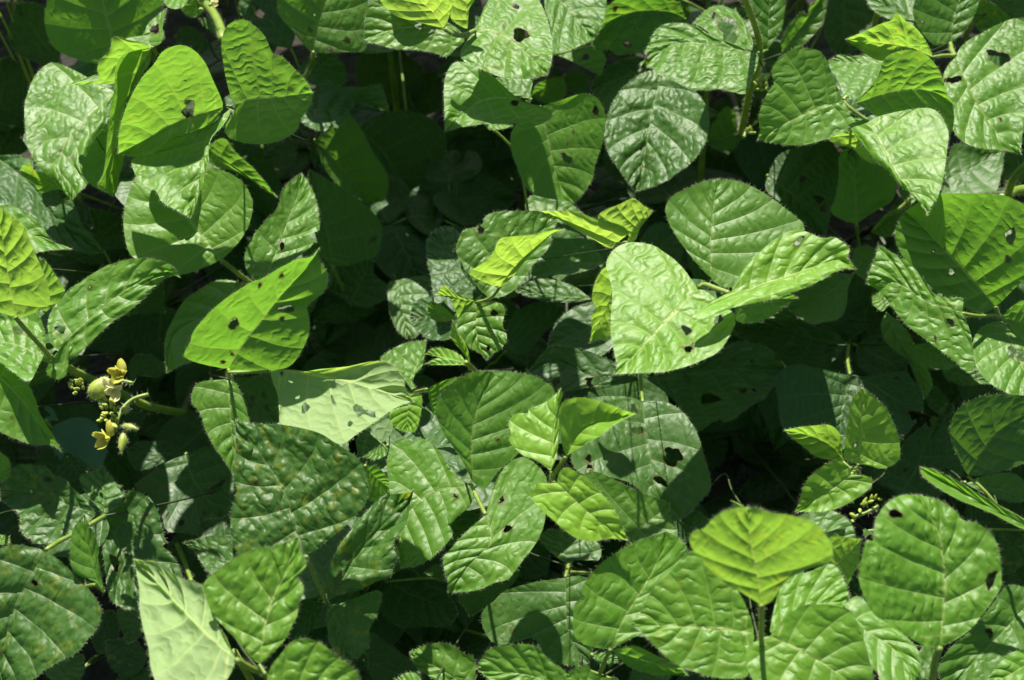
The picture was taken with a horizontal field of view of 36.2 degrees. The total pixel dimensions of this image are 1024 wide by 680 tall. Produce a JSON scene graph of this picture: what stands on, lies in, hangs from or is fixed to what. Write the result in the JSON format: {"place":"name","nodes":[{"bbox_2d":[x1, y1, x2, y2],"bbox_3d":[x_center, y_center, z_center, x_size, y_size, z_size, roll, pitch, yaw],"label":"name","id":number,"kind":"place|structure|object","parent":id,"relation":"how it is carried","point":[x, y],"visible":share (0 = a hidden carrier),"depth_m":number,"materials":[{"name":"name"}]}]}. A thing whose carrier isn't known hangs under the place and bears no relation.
{"place":"outdoors","nodes":[
{"label":"outdoors","id":0,"kind":"place"},
{"bbox_2d":[0,0,1023,679],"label":"ground","id":1,"kind":"structure","parent":0,"point":[176,22],"depth_m":1.56,"materials":[{"name":"soil"}]},
{"bbox_2d":[10,0,45,68],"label":"bean plant","id":2,"kind":"object","parent":1,"relation":"on","point":[41,65],"visible":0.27,"depth_m":1.34,"materials":[{"name":"green plant"}]},
{"bbox_2d":[0,0,82,202],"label":"grass tuft","id":3,"kind":"object","parent":1,"relation":"on","point":[77,197],"visible":0.15,"depth_m":1.27,"materials":[{"name":"green plant"}]},
{"bbox_2d":[43,383,143,469],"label":"weed","id":4,"kind":"object","parent":1,"relation":"on","point":[75,438],"visible":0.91,"depth_m":0.94,"materials":[{"name":"green plant"}]},
{"bbox_2d":[0,203,199,574],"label":"bean plant","id":5,"kind":"object","parent":1,"relation":"on","point":[34,365],"visible":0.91,"depth_m":0.84,"materials":[{"name":"green plant"}]},
{"bbox_2d":[0,0,299,259],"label":"bean plant","id":6,"kind":"object","parent":1,"relation":"on","point":[56,108],"visible":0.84,"depth_m":1.03,"materials":[{"name":"green plant"}]},
{"bbox_2d":[146,50,157,70],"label":"bean plant","id":7,"kind":"object","parent":1,"relation":"on","point":[153,56],"visible":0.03,"depth_m":1.26,"materials":[{"name":"green plant"}]},
{"bbox_2d":[0,284,311,679],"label":"bean plant","id":8,"kind":"object","parent":1,"relation":"on","point":[97,530],"visible":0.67,"depth_m":0.84,"materials":[{"name":"green plant"}]},
{"bbox_2d":[23,86,314,561],"bbox_3d":[-0.236,-0.013,1.148,0.281,0.500,0.366,21,59,14],"label":"bean plant","id":9,"kind":"object","parent":1,"relation":"on","point":[178,458],"visible":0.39,"depth_m":1.03,"materials":[{"name":"green plant"}]},
{"bbox_2d":[33,60,392,315],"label":"bean plant","id":10,"kind":"object","parent":1,"relation":"on","point":[343,225],"visible":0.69,"depth_m":0.93,"materials":[{"name":"green plant"}]},
{"bbox_2d":[226,0,243,19],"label":"bean plant","id":11,"kind":"object","parent":1,"relation":"on","point":[237,6],"visible":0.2,"depth_m":1.41,"materials":[{"name":"green plant"}]},
{"bbox_2d":[232,648,253,679],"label":"bean plant","id":12,"kind":"object","parent":1,"relation":"on","point":[247,674],"visible":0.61,"depth_m":0.85,"materials":[{"name":"green plant"}]},
{"bbox_2d":[117,0,434,411],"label":"bean plant","id":13,"kind":"object","parent":1,"relation":"on","point":[163,139],"visible":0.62,"depth_m":0.89,"materials":[{"name":"green plant"}]},
{"bbox_2d":[86,173,467,488],"bbox_3d":[-0.175,0.005,1.098,0.321,0.564,0.428,0,56,0],"label":"bean plant","id":14,"kind":"object","parent":1,"relation":"on","point":[263,338],"visible":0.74,"depth_m":0.84,"materials":[{"name":"green plant"}]},
{"bbox_2d":[139,0,428,169],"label":"bean plant","id":15,"kind":"object","parent":1,"relation":"on","point":[333,24],"visible":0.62,"depth_m":1.07,"materials":[{"name":"green plant"}]},
{"bbox_2d":[171,309,448,679],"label":"bean plant","id":16,"kind":"object","parent":1,"relation":"on","point":[317,495],"visible":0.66,"depth_m":0.77,"materials":[{"name":"green plant"}]},
{"bbox_2d":[132,403,552,679],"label":"bean plant","id":17,"kind":"object","parent":1,"relation":"on","point":[247,602],"visible":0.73,"depth_m":0.68,"materials":[{"name":"green plant"}]},
{"bbox_2d":[376,0,398,110],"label":"bean plant","id":18,"kind":"object","parent":1,"relation":"on","point":[393,82],"visible":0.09,"depth_m":1.29,"materials":[{"name":"green plant"}]},
{"bbox_2d":[301,150,563,370],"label":"bean shoot","id":19,"kind":"object","parent":1,"relation":"on","point":[477,274],"visible":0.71,"depth_m":1.00,"materials":[{"name":"green plant"}]},
{"bbox_2d":[363,258,544,460],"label":"bean shoot","id":20,"kind":"object","parent":1,"relation":"on","point":[407,359],"visible":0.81,"depth_m":0.90,"materials":[{"name":"green plant"}]},
{"bbox_2d":[311,368,691,673],"bbox_3d":[-0.015,0.104,1.065,0.332,0.505,0.274,-37,64,-22],"label":"bean plant","id":21,"kind":"object","parent":1,"relation":"on","point":[482,563],"visible":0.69,"depth_m":0.83,"materials":[{"name":"green plant"}]},
{"bbox_2d":[363,0,646,223],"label":"bean plant","id":22,"kind":"object","parent":1,"relation":"on","point":[492,71],"visible":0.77,"depth_m":0.97,"materials":[{"name":"green plant"}]},
{"bbox_2d":[314,0,708,204],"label":"bean plant","id":23,"kind":"object","parent":1,"relation":"on","point":[662,121],"visible":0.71,"depth_m":1.11,"materials":[{"name":"green plant"}]},
{"bbox_2d":[355,407,674,679],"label":"bean plant","id":24,"kind":"object","parent":1,"relation":"on","point":[541,612],"visible":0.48,"depth_m":0.83,"materials":[{"name":"green plant"}]},
{"bbox_2d":[515,6,528,210],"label":"bean plant","id":25,"kind":"object","parent":1,"relation":"on","point":[521,32],"visible":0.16,"depth_m":1.37,"materials":[{"name":"green plant"}]},
{"bbox_2d":[397,328,692,645],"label":"bean shoot","id":26,"kind":"object","parent":1,"relation":"on","point":[572,502],"visible":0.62,"depth_m":0.75,"materials":[{"name":"green plant"}]},
{"bbox_2d":[384,131,756,397],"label":"bean plant","id":27,"kind":"object","parent":1,"relation":"on","point":[574,261],"visible":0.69,"depth_m":1.07,"materials":[{"name":"green plant"}]},
{"bbox_2d":[425,223,784,546],"bbox_3d":[0.098,0.045,1.155,0.341,0.424,0.308,-37,64,-22],"label":"bean plant","id":28,"kind":"object","parent":1,"relation":"on","point":[573,360],"visible":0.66,"depth_m":0.95,"materials":[{"name":"green plant"}]},
{"bbox_2d":[483,447,752,679],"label":"bean plant","id":29,"kind":"object","parent":1,"relation":"on","point":[618,586],"visible":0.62,"depth_m":0.75,"materials":[{"name":"green plant"}]},
{"bbox_2d":[465,279,875,679],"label":"bean plant","id":30,"kind":"object","parent":1,"relation":"on","point":[719,579],"visible":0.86,"depth_m":0.68,"materials":[{"name":"green plant"}]},
{"bbox_2d":[657,0,722,99],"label":"bean plant","id":31,"kind":"object","parent":1,"relation":"on","point":[707,6],"visible":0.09,"depth_m":1.20,"materials":[{"name":"green plant"}]},
{"bbox_2d":[694,89,708,183],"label":"bean plant","id":32,"kind":"object","parent":1,"relation":"on","point":[703,150],"visible":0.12,"depth_m":1.17,"materials":[{"name":"green plant"}]},
{"bbox_2d":[555,177,870,573],"bbox_3d":[0.142,0.026,1.075,0.204,0.576,0.379,17,58,11],"label":"bean plant","id":33,"kind":"object","parent":1,"relation":"on","point":[739,241],"visible":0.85,"depth_m":0.80,"materials":[{"name":"green plant"}]},
{"bbox_2d":[590,0,872,203],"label":"bean plant","id":34,"kind":"object","parent":1,"relation":"on","point":[740,49],"visible":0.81,"depth_m":1.10,"materials":[{"name":"green plant"}]},
{"bbox_2d":[568,45,955,429],"bbox_3d":[0.184,-0.112,1.178,0.353,0.560,0.314,34,63,21],"label":"bean plant","id":35,"kind":"object","parent":1,"relation":"on","point":[902,138],"visible":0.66,"depth_m":0.88,"materials":[{"name":"green plant"}]},
{"bbox_2d":[605,89,959,463],"bbox_3d":[0.208,-0.020,1.165,0.301,0.480,0.385,0,56,0],"label":"bean plant","id":36,"kind":"object","parent":1,"relation":"on","point":[808,392],"visible":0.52,"depth_m":1.01,"materials":[{"name":"green plant"}]},
{"bbox_2d":[648,245,922,677],"bbox_3d":[0.194,0.071,1.061,0.201,0.550,0.373,0,56,0],"label":"bean shoot","id":37,"kind":"object","parent":1,"relation":"on","point":[871,437],"visible":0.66,"depth_m":0.78,"materials":[{"name":"green plant"}]},
{"bbox_2d":[784,0,803,25],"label":"bean plant","id":38,"kind":"object","parent":1,"relation":"on","point":[799,4],"visible":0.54,"depth_m":1.38,"materials":[{"name":"green plant"}]},
{"bbox_2d":[668,92,1023,419],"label":"bean plant","id":39,"kind":"object","parent":1,"relation":"on","point":[961,234],"visible":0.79,"depth_m":0.86,"materials":[{"name":"green plant"}]},
{"bbox_2d":[673,425,1023,679],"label":"bean plant","id":40,"kind":"object","parent":1,"relation":"on","point":[928,565],"visible":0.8,"depth_m":0.69,"materials":[{"name":"green plant"}]},
{"bbox_2d":[815,11,886,237],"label":"bean plant","id":41,"kind":"object","parent":1,"relation":"on","point":[875,20],"visible":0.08,"depth_m":1.20,"materials":[{"name":"green plant"}]},
{"bbox_2d":[696,107,1023,582],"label":"bean plant","id":42,"kind":"object","parent":1,"relation":"on","point":[982,437],"visible":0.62,"depth_m":0.97,"materials":[{"name":"green plant"}]},
{"bbox_2d":[724,0,1023,212],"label":"bean plant","id":43,"kind":"object","parent":1,"relation":"on","point":[985,93],"visible":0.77,"depth_m":0.97,"materials":[{"name":"green plant"}]},
{"bbox_2d":[962,19,975,41],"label":"bean plant","id":44,"kind":"object","parent":1,"relation":"on","point":[967,32],"visible":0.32,"depth_m":1.60,"materials":[{"name":"green plant"}]},
{"bbox_2d":[1000,177,1007,187],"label":"bean plant","id":45,"kind":"object","parent":1,"relation":"on","point":[1003,183],"visible":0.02,"depth_m":1.37,"materials":[{"name":"green plant"}]}
]}

